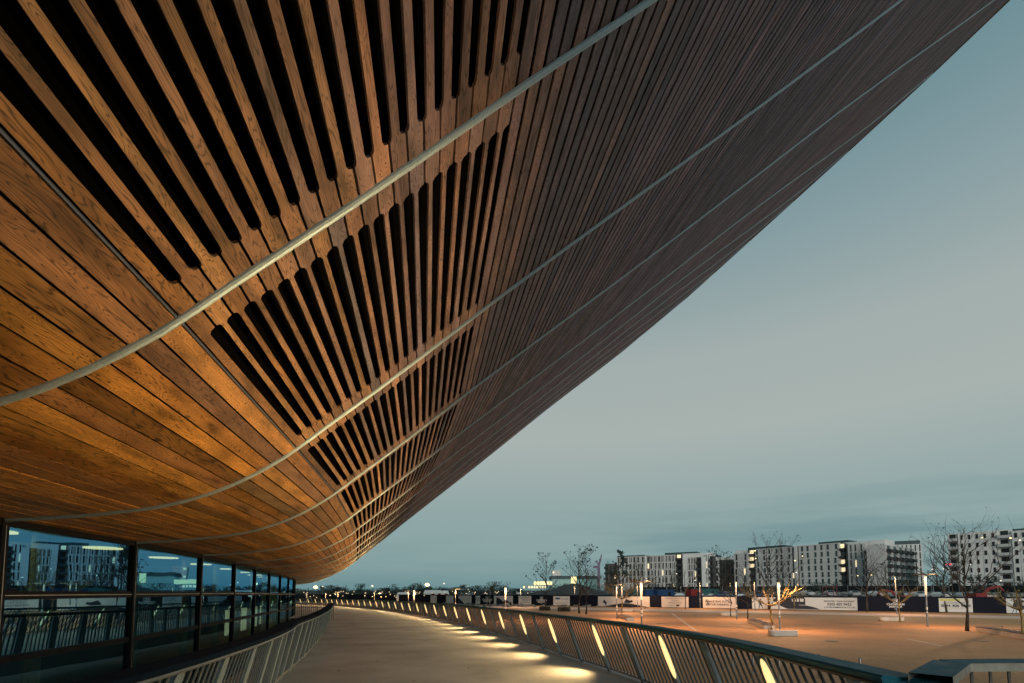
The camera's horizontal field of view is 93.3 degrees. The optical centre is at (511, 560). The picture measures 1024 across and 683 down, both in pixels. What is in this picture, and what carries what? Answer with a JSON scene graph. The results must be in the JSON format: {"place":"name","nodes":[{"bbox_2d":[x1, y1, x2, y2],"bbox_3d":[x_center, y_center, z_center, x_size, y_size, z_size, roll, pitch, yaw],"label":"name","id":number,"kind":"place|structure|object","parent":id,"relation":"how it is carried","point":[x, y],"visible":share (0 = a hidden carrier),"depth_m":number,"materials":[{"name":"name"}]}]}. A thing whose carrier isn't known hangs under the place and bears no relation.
{"place":"outdoors","nodes":[
{"label":"outdoors","id":0,"kind":"place"},
{"bbox_2d":[225,590,1023,682],"bbox_3d":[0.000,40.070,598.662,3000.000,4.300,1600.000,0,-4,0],"label":"ground","id":1,"kind":"structure","parent":0,"point":[902,653],"depth_m":37.11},
{"bbox_2d":[302,591,320,601],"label":"leafy tree","id":2,"kind":"object","parent":1,"relation":"on","point":[317,596],"visible":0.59,"depth_m":160.16,"materials":[{"name":"green plant"}]},
{"bbox_2d":[324,585,339,593],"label":"leafy tree","id":3,"kind":"object","parent":1,"relation":"on","point":[330,591],"visible":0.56,"depth_m":185.35,"materials":[{"name":"green plant"}]},
{"bbox_2d":[333,587,348,599],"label":"leafy tree","id":4,"kind":"object","parent":1,"relation":"on","point":[335,590],"visible":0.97,"depth_m":159.91,"materials":[{"name":"green plant"}]},
{"bbox_2d":[353,583,368,590],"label":"leafy tree","id":5,"kind":"object","parent":1,"relation":"on","point":[361,586],"visible":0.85,"depth_m":202.99,"materials":[{"name":"green plant"}]},
{"bbox_2d":[357,589,372,593],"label":"leafy tree","id":6,"kind":"object","parent":1,"relation":"on","point":[364,590],"visible":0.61,"depth_m":192.88,"materials":[{"name":"green plant"}]},
{"bbox_2d":[378,587,392,593],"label":"leafy tree","id":7,"kind":"object","parent":1,"relation":"on","point":[387,591],"visible":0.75,"depth_m":174.36,"materials":[{"name":"green plant"}]},
{"bbox_2d":[388,584,402,593],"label":"leafy tree","id":8,"kind":"object","parent":1,"relation":"on","point":[396,589],"visible":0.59,"depth_m":189.14,"materials":[{"name":"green plant"}]},
{"bbox_2d":[410,582,424,593],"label":"leafy tree","id":9,"kind":"object","parent":1,"relation":"on","point":[417,586],"visible":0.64,"depth_m":179.47,"materials":[{"name":"green plant"}]},
{"bbox_2d":[415,586,428,594],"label":"leafy tree","id":10,"kind":"object","parent":1,"relation":"on","point":[422,590],"visible":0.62,"depth_m":167.59,"materials":[{"name":"green plant"}]},
{"bbox_2d":[424,590,434,594],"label":"event tent","id":11,"kind":"object","parent":1,"relation":"on","point":[428,592],"visible":0.46,"depth_m":150.08,"materials":[{"name":"white fabric"}]},
{"bbox_2d":[447,587,463,594],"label":"leafy tree","id":12,"kind":"object","parent":1,"relation":"on","point":[451,593],"visible":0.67,"depth_m":176.66,"materials":[{"name":"green plant"}]},
{"bbox_2d":[277,604,646,682],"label":"walkway","id":13,"kind":"structure","parent":1,"relation":"on","point":[391,647],"depth_m":12.96,"materials":[{"name":"concrete"}]},
{"bbox_2d":[69,603,334,682],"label":"railing","id":14,"kind":"object","parent":13,"relation":"on","point":[276,663],"visible":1,"depth_m":5.75,"materials":[{"name":"metal"}]},
{"bbox_2d":[285,603,333,618],"bbox_3d":[-13.856,3.460,33.075,3.216,1.133,0.220,0,-4,-6],"label":"return railing","id":15,"kind":"object","parent":13,"relation":"on","point":[305,608],"visible":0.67,"depth_m":33.01,"materials":[{"name":"grey metal"}]},
{"bbox_2d":[295,598,927,682],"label":"railing","id":16,"kind":"object","parent":13,"relation":"on","point":[851,672],"visible":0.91,"depth_m":8.53,"materials":[{"name":"galvanised steel"},{"name":"bronze"},{"name":"metal"}]},
{"bbox_2d":[469,586,485,594],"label":"leafy tree","id":17,"kind":"object","parent":1,"relation":"on","point":[478,589],"visible":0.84,"depth_m":160.56,"materials":[{"name":"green plant"}]},
{"bbox_2d":[474,585,489,594],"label":"leafy tree","id":18,"kind":"object","parent":1,"relation":"on","point":[484,590],"visible":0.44,"depth_m":179.28,"materials":[{"name":"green plant"}]},
{"bbox_2d":[485,582,498,594],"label":"leafy tree","id":19,"kind":"object","parent":1,"relation":"on","point":[492,589],"visible":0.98,"depth_m":159.57,"materials":[{"name":"green plant"}]},
{"bbox_2d":[489,581,510,594],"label":"leafy tree","id":20,"kind":"object","parent":1,"relation":"on","point":[497,585],"visible":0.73,"depth_m":168.88,"materials":[{"name":"green plant"}]},
{"bbox_2d":[0,0,1009,682],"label":"velodrome","id":21,"kind":"structure","parent":1,"relation":"on","point":[294,294],"depth_m":6.92,"materials":[{"name":"brown wood"}]},
{"bbox_2d":[0,518,134,682],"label":"window","id":22,"kind":"structure","parent":21,"relation":"in","point":[65,594],"depth_m":9.63,"materials":[{"name":"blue glass"}]},
{"bbox_2d":[126,541,201,682],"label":"window","id":23,"kind":"structure","parent":21,"relation":"in","point":[163,603],"depth_m":13.56,"materials":[{"name":"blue glass"}]},
{"bbox_2d":[194,554,234,682],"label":"window","id":24,"kind":"structure","parent":21,"relation":"in","point":[214,611],"depth_m":17.74,"materials":[{"name":"blue glass"}]},
{"bbox_2d":[230,562,255,675],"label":"window","id":25,"kind":"structure","parent":21,"relation":"in","point":[243,574],"depth_m":21.76,"materials":[{"name":"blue glass"}]},
{"bbox_2d":[252,568,269,658],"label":"window","id":26,"kind":"structure","parent":21,"relation":"in","point":[261,576],"depth_m":25.84,"materials":[{"name":"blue glass"}]},
{"bbox_2d":[267,571,280,628],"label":"window","id":27,"kind":"structure","parent":21,"relation":"in","point":[274,578],"depth_m":29.83,"materials":[{"name":"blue glass"}]},
{"bbox_2d":[279,575,288,622],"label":"window","id":28,"kind":"structure","parent":21,"relation":"in","point":[283,597],"depth_m":33.71,"materials":[{"name":"blue glass"}]},
{"bbox_2d":[287,577,293,620],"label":"window","id":29,"kind":"structure","parent":21,"relation":"in","point":[290,580],"depth_m":37.73,"materials":[{"name":"blue glass"}]},
{"bbox_2d":[292,578,295,618],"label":"window","id":30,"kind":"structure","parent":21,"relation":"in","point":[294,578],"depth_m":39.98,"materials":[{"name":"glass"}]},
{"bbox_2d":[497,587,513,594],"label":"leafy tree","id":31,"kind":"object","parent":1,"relation":"on","point":[503,592],"visible":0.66,"depth_m":169.80,"materials":[{"name":"green plant"}]},
{"bbox_2d":[525,552,560,606],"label":"bare tree","id":32,"kind":"object","parent":1,"relation":"on","point":[551,565],"visible":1,"depth_m":98.72,"materials":[{"name":"brown plant"}]},
{"bbox_2d":[539,606,550,610],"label":"hedge","id":33,"kind":"object","parent":1,"relation":"on","point":[544,608],"visible":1,"depth_m":89.79,"materials":[{"name":"green plant"}]},
{"bbox_2d":[552,571,560,575],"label":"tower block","id":34,"kind":"structure","parent":1,"relation":"on","point":[556,573],"depth_m":600.21,"materials":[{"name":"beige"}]},
{"bbox_2d":[522,576,600,589],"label":"glass building","id":35,"kind":"structure","parent":1,"relation":"on","point":[559,580],"depth_m":328.44,"materials":[{"name":"teal"}]},
{"bbox_2d":[558,607,570,610],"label":"hedge","id":36,"kind":"object","parent":1,"relation":"on","point":[564,608],"visible":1,"depth_m":86.06,"materials":[{"name":"green plant"}]},
{"bbox_2d":[521,583,615,594],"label":"spoil heap","id":37,"kind":"object","parent":1,"relation":"on","point":[566,589],"visible":0.68,"depth_m":153.72,"materials":[{"name":"soil"}]},
{"bbox_2d":[558,544,600,613],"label":"bare tree","id":38,"kind":"object","parent":1,"relation":"on","point":[578,573],"visible":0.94,"depth_m":78.24,"materials":[{"name":"brown plant"}]},
{"bbox_2d":[571,550,598,613],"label":"bare tree","id":39,"kind":"object","parent":1,"relation":"on","point":[586,575],"visible":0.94,"depth_m":75.75,"materials":[{"name":"brown plant"}]},
{"bbox_2d":[593,554,601,588],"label":"tower crane","id":40,"kind":"object","parent":1,"relation":"on","point":[598,575],"visible":0.88,"depth_m":299.58,"materials":[{"name":"purple paint"}]},
{"bbox_2d":[600,559,622,594],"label":"bare tree","id":41,"kind":"object","parent":1,"relation":"on","point":[611,576],"visible":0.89,"depth_m":149.78,"materials":[{"name":"brown plant"}]},
{"bbox_2d":[609,584,625,618],"bbox_3d":[13.381,5.290,61.787,2.600,4.424,2.080,0,-4,0],"label":"lamp post","id":42,"kind":"object","parent":1,"relation":"on","point":[616,597],"visible":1,"depth_m":61.65,"materials":[{"name":"metal"}]},
{"bbox_2d":[608,550,629,594],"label":"bare tree","id":43,"kind":"object","parent":1,"relation":"on","point":[623,561],"visible":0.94,"depth_m":149.53,"materials":[{"name":"black plant"}]},
{"bbox_2d":[587,566,652,611],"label":"pollarded tree","id":44,"kind":"object","parent":1,"relation":"on","point":[626,591],"visible":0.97,"depth_m":69.95,"materials":[{"name":"brown plant"}]},
{"bbox_2d":[617,613,633,620],"bbox_3d":[14.507,7.205,62.057,0.940,0.637,7.438,0,-4,3],"label":"slatted bench","id":45,"kind":"object","parent":1,"relation":"on","point":[624,616],"visible":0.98,"depth_m":60.20,"materials":[{"name":"concrete"}]},
{"bbox_2d":[628,589,650,594],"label":"shipping container","id":46,"kind":"object","parent":1,"relation":"on","point":[633,592],"visible":0.23,"depth_m":137.91,"materials":[{"name":"grey"}]},
{"bbox_2d":[628,581,652,623],"bbox_3d":[12.536,4.258,46.823,2.800,4.552,2.240,0,-4,0],"label":"lamp post","id":47,"kind":"object","parent":1,"relation":"on","point":[641,595],"visible":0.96,"depth_m":46.74,"materials":[{"name":"metal"}]},
{"bbox_2d":[626,558,660,588],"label":"bare tree","id":48,"kind":"object","parent":1,"relation":"on","point":[636,569],"visible":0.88,"depth_m":149.88,"materials":[{"name":"brown plant"}]},
{"bbox_2d":[639,590,653,594],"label":"shipping container","id":49,"kind":"object","parent":1,"relation":"on","point":[647,592],"visible":0.38,"depth_m":126.01,"materials":[{"name":"blue metal"}]},
{"bbox_2d":[295,594,1023,613],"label":"hoarding","id":50,"kind":"object","parent":1,"relation":"on","point":[918,604],"visible":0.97,"depth_m":98.55,"materials":[{"name":"black"}]},
{"bbox_2d":[604,552,716,589],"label":"apartment block","id":51,"kind":"structure","parent":1,"relation":"on","point":[690,562],"depth_m":245.98,"materials":[{"name":"concrete"}]},
{"bbox_2d":[651,589,674,595],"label":"shipping container","id":52,"kind":"object","parent":1,"relation":"on","point":[665,592],"visible":0.56,"depth_m":126.52,"materials":[{"name":"blue metal"}]},
{"bbox_2d":[664,568,683,589],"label":"bare tree","id":53,"kind":"object","parent":1,"relation":"on","point":[671,575],"visible":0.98,"depth_m":139.87,"materials":[{"name":"brown plant"}]},
{"bbox_2d":[675,570,695,608],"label":"bare tree","id":54,"kind":"object","parent":1,"relation":"on","point":[685,584],"visible":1,"depth_m":98.89,"materials":[{"name":"brown plant"}]},
{"bbox_2d":[685,589,701,595],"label":"shipping container","id":55,"kind":"object","parent":1,"relation":"on","point":[692,592],"visible":0.54,"depth_m":124.68,"materials":[{"name":"red metal"}]},
{"bbox_2d":[702,589,718,593],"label":"shipping container","id":56,"kind":"object","parent":1,"relation":"on","point":[710,591],"visible":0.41,"depth_m":130.86,"materials":[{"name":"teal metal"}]},
{"bbox_2d":[411,591,1023,606],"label":"rubble","id":57,"kind":"object","parent":1,"relation":"on","point":[817,593],"visible":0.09,"depth_m":125.91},
{"bbox_2d":[705,545,742,593],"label":"bare tree","id":58,"kind":"object","parent":1,"relation":"on","point":[720,567],"visible":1,"depth_m":129.31,"materials":[{"name":"brown plant"}]},
{"bbox_2d":[715,555,734,586],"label":"apartment block","id":59,"kind":"structure","parent":1,"relation":"on","point":[723,574],"depth_m":253.16,"materials":[{"name":"grey"}]},
{"bbox_2d":[712,567,737,615],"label":"bare tree","id":60,"kind":"object","parent":1,"relation":"on","point":[727,591],"visible":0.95,"depth_m":69.05,"materials":[{"name":"brown plant"}]},
{"bbox_2d":[720,612,735,615],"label":"stone bench","id":61,"kind":"object","parent":1,"relation":"on","point":[727,613],"visible":0.84,"depth_m":71.10,"materials":[{"name":"stone"}]},
{"bbox_2d":[714,558,775,617],"bbox_3d":[27.515,3.474,57.403,6.483,7.494,6.993,-2,-4,23],"label":"bare tree","id":62,"kind":"object","parent":1,"relation":"on","point":[746,574],"visible":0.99,"depth_m":57.08,"materials":[{"name":"brown plant"}]},
{"bbox_2d":[747,618,774,629],"bbox_3d":[25.800,6.451,50.390,0.940,0.637,11.593,-1,-4,19],"label":"slatted bench","id":63,"kind":"object","parent":1,"relation":"on","point":[761,623],"visible":0.96,"depth_m":47.91,"materials":[{"name":"concrete"}]},
{"bbox_2d":[737,579,804,629],"bbox_3d":[23.681,3.839,44.395,6.040,5.132,6.139,-2,-4,23],"label":"pollarded tree","id":64,"kind":"object","parent":1,"relation":"on","point":[772,604],"visible":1,"depth_m":44.57,"materials":[{"name":"brown plant"}]},
{"bbox_2d":[743,533,800,609],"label":"bare tree","id":65,"kind":"object","parent":1,"relation":"on","point":[768,573],"visible":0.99,"depth_m":94.94,"materials":[{"name":"brown plant"}]},
{"bbox_2d":[757,585,787,593],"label":"leafy tree","id":66,"kind":"object","parent":1,"relation":"on","point":[774,589],"visible":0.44,"depth_m":149.67,"materials":[{"name":"green plant"}]},
{"bbox_2d":[777,582,780,629],"bbox_3d":[24.439,4.164,44.224,0.263,4.404,0.171,0,-4,0],"label":"lamp post","id":67,"kind":"object","parent":1,"relation":"on","point":[778,591],"visible":0.94,"depth_m":44.20,"materials":[{"name":"metal"}]},
{"bbox_2d":[768,630,797,635],"bbox_3d":[21.523,5.798,38.377,2.294,0.510,0.760,0,-4,0],"label":"stone bench","id":68,"kind":"object","parent":1,"relation":"on","point":[782,632],"visible":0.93,"depth_m":38.02,"materials":[{"name":"stone"}]},
{"bbox_2d":[759,550,812,595],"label":"bare tree","id":69,"kind":"object","parent":1,"relation":"on","point":[783,571],"visible":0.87,"depth_m":99.96,"materials":[{"name":"brown plant"}]},
{"bbox_2d":[780,587,810,610],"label":"pollarded tree","id":70,"kind":"object","parent":1,"relation":"on","point":[795,594],"visible":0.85,"depth_m":88.23,"materials":[{"name":"brown plant"}]},
{"bbox_2d":[798,591,814,594],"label":"parked car","id":71,"kind":"object","parent":1,"relation":"on","point":[809,593],"visible":0.8,"depth_m":130.49,"materials":[{"name":"white paint"}]},
{"bbox_2d":[734,539,894,585],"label":"apartment block","id":72,"kind":"structure","parent":1,"relation":"on","point":[828,562],"depth_m":206.46,"materials":[{"name":"white concrete"}]},
{"bbox_2d":[804,581,827,591],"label":"leafy tree","id":73,"kind":"object","parent":1,"relation":"on","point":[817,586],"visible":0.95,"depth_m":169.11,"materials":[{"name":"green plant"}]},
{"bbox_2d":[823,591,835,595],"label":"parked car","id":74,"kind":"object","parent":1,"relation":"on","point":[829,593],"visible":0.77,"depth_m":126.73,"materials":[{"name":"grey paint"}]},
{"bbox_2d":[644,613,1015,664],"bbox_3d":[32.509,6.486,46.098,35.117,0.001,58.932,-1,-4,20],"label":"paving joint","id":75,"kind":"object","parent":1,"relation":"on","point":[807,633],"visible":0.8,"depth_m":34.07,"materials":[{"name":"beige"}]},
{"bbox_2d":[812,582,851,591],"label":"leafy tree","id":76,"kind":"object","parent":1,"relation":"on","point":[836,583],"visible":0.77,"depth_m":169.83,"materials":[{"name":"green plant"}]},
{"bbox_2d":[642,585,1022,592],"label":"site fence","id":77,"kind":"object","parent":1,"relation":"on","point":[847,588],"visible":0.4,"depth_m":164.53,"materials":[{"name":"black"}]},
{"bbox_2d":[848,591,860,595],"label":"parked car","id":78,"kind":"object","parent":1,"relation":"on","point":[852,593],"visible":0.86,"depth_m":123.50,"materials":[{"name":"grey paint"}]},
{"bbox_2d":[847,545,890,611],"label":"bare tree","id":79,"kind":"object","parent":1,"relation":"on","point":[869,577],"visible":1,"depth_m":84.60,"materials":[{"name":"brown plant"}]},
{"bbox_2d":[865,591,884,595],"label":"parked car","id":80,"kind":"object","parent":1,"relation":"on","point":[873,594],"visible":0.38,"depth_m":120.44,"materials":[{"name":"white paint"}]},
{"bbox_2d":[861,560,906,595],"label":"bare tree","id":81,"kind":"object","parent":1,"relation":"on","point":[873,583],"visible":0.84,"depth_m":109.81,"materials":[{"name":"brown plant"}]},
{"bbox_2d":[878,617,903,620],"bbox_3d":[45.795,7.090,58.370,2.985,0.510,0.760,0,-4,0],"label":"stone bench","id":82,"kind":"object","parent":1,"relation":"on","point":[889,618],"visible":0.89,"depth_m":58.01,"materials":[{"name":"stone"}]},
{"bbox_2d":[876,589,906,596],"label":"excavator","id":83,"kind":"object","parent":1,"relation":"on","point":[893,593],"visible":0.27,"depth_m":99.86,"materials":[{"name":"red metal"}]},
{"bbox_2d":[866,540,923,585],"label":"apartment block","id":84,"kind":"structure","parent":1,"relation":"on","point":[904,549],"depth_m":185.24,"materials":[{"name":"grey concrete"}]},
{"bbox_2d":[878,581,921,621],"bbox_3d":[45.649,4.750,56.891,4.362,4.878,5.844,-1,-4,13],"label":"pollarded tree","id":85,"kind":"object","parent":1,"relation":"on","point":[883,593],"visible":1,"depth_m":56.81,"materials":[{"name":"brown plant"}]},
{"bbox_2d":[887,576,913,585],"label":"leafy tree","id":86,"kind":"object","parent":1,"relation":"on","point":[901,583],"visible":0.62,"depth_m":165.18,"materials":[{"name":"green plant"}]},
{"bbox_2d":[909,592,927,596],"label":"parked car","id":87,"kind":"object","parent":1,"relation":"on","point":[917,594],"visible":0.61,"depth_m":112.72,"materials":[{"name":"white paint"}]},
{"bbox_2d":[905,573,937,585],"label":"leafy tree","id":88,"kind":"object","parent":1,"relation":"on","point":[913,577],"visible":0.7,"depth_m":164.73,"materials":[{"name":"green plant"}]},
{"bbox_2d":[911,574,936,626],"bbox_3d":[41.520,3.997,48.443,2.400,5.283,1.920,0,-4,0],"label":"lamp post","id":89,"kind":"object","parent":1,"relation":"on","point":[925,584],"visible":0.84,"depth_m":48.40,"materials":[{"name":"metal"}]},
{"bbox_2d":[921,570,956,585],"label":"leafy tree","id":90,"kind":"object","parent":1,"relation":"on","point":[946,576],"visible":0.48,"depth_m":164.31,"materials":[{"name":"green plant"}]},
{"bbox_2d":[928,592,950,596],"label":"parked car","id":91,"kind":"object","parent":1,"relation":"on","point":[936,594],"visible":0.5,"depth_m":109.72,"materials":[{"name":"white paint"}]},
{"bbox_2d":[922,529,977,612],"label":"bare tree","id":92,"kind":"object","parent":1,"relation":"on","point":[943,575],"visible":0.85,"depth_m":81.53,"materials":[{"name":"brown plant"}]},
{"bbox_2d":[876,507,1023,630],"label":"bare tree","id":93,"kind":"object","parent":1,"relation":"on","point":[964,588],"visible":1,"depth_m":43.47,"materials":[{"name":"brown plant"}]},
{"bbox_2d":[953,592,965,596],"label":"parked car","id":94,"kind":"object","parent":1,"relation":"on","point":[958,594],"visible":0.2,"depth_m":106.88,"materials":[{"name":"grey paint"}]},
{"bbox_2d":[963,573,994,591],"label":"leafy tree","id":95,"kind":"object","parent":1,"relation":"on","point":[972,582],"visible":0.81,"depth_m":130.26,"materials":[{"name":"green plant"}]},
{"bbox_2d":[947,528,1023,585],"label":"apartment block","id":96,"kind":"structure","parent":1,"relation":"on","point":[1004,547],"depth_m":160.97,"materials":[{"name":"grey concrete"}]},
{"bbox_2d":[1001,548,1008,552],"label":"window","id":97,"kind":"structure","parent":96,"relation":"in","point":[1003,550],"depth_m":159.30,"materials":[{"name":"black glass"}]},
{"bbox_2d":[1003,574,1010,578],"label":"window","id":98,"kind":"structure","parent":96,"relation":"in","point":[1006,576],"depth_m":158.52,"materials":[{"name":"black glass"}]},
{"bbox_2d":[967,586,1005,596],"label":"excavator","id":99,"kind":"object","parent":1,"relation":"on","point":[979,593],"visible":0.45,"depth_m":99.69,"materials":[{"name":"red metal"}]},
{"bbox_2d":[981,575,1003,592],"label":"leafy tree","id":100,"kind":"object","parent":1,"relation":"on","point":[992,582],"visible":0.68,"depth_m":129.34,"materials":[{"name":"green plant"}]},
{"bbox_2d":[975,626,1023,638],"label":"slatted bench","id":101,"kind":"object","parent":1,"relation":"on","point":[1005,632],"visible":0.97,"depth_m":39.10,"materials":[{"name":"concrete"}]},
{"bbox_2d":[982,585,1023,632],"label":"pollarded tree","id":102,"kind":"object","parent":1,"relation":"on","point":[1019,609],"visible":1,"depth_m":36.20,"materials":[{"name":"brown plant"}]},
{"bbox_2d":[1012,577,1023,592],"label":"leafy tree","id":103,"kind":"object","parent":1,"relation":"on","point":[1020,584],"visible":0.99,"depth_m":129.99,"materials":[{"name":"green plant"}]},
{"bbox_2d":[295,602,1023,618],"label":"road","id":104,"kind":"structure","parent":0,"point":[904,615],"depth_m":78.00,"materials":[{"name":"asphalt"}]},
{"bbox_2d":[895,577,896,613],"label":"lamp post","id":105,"kind":"object","parent":104,"relation":"on","point":[895,595],"visible":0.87,"depth_m":75.80,"materials":[{"name":"metal"}]},
{"bbox_2d":[296,0,1023,590],"label":"sky","id":106,"kind":"structure","parent":0,"point":[854,371],"materials":[{"name":"blue"}]},
{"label":"stair landing","id":107,"kind":"structure","parent":0,"visible":0},
{"bbox_2d":[908,659,1023,682],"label":"landing railing","id":108,"kind":"object","parent":107,"relation":"on","point":[947,671],"visible":1,"depth_m":3.40,"materials":[{"name":"grey metal"}]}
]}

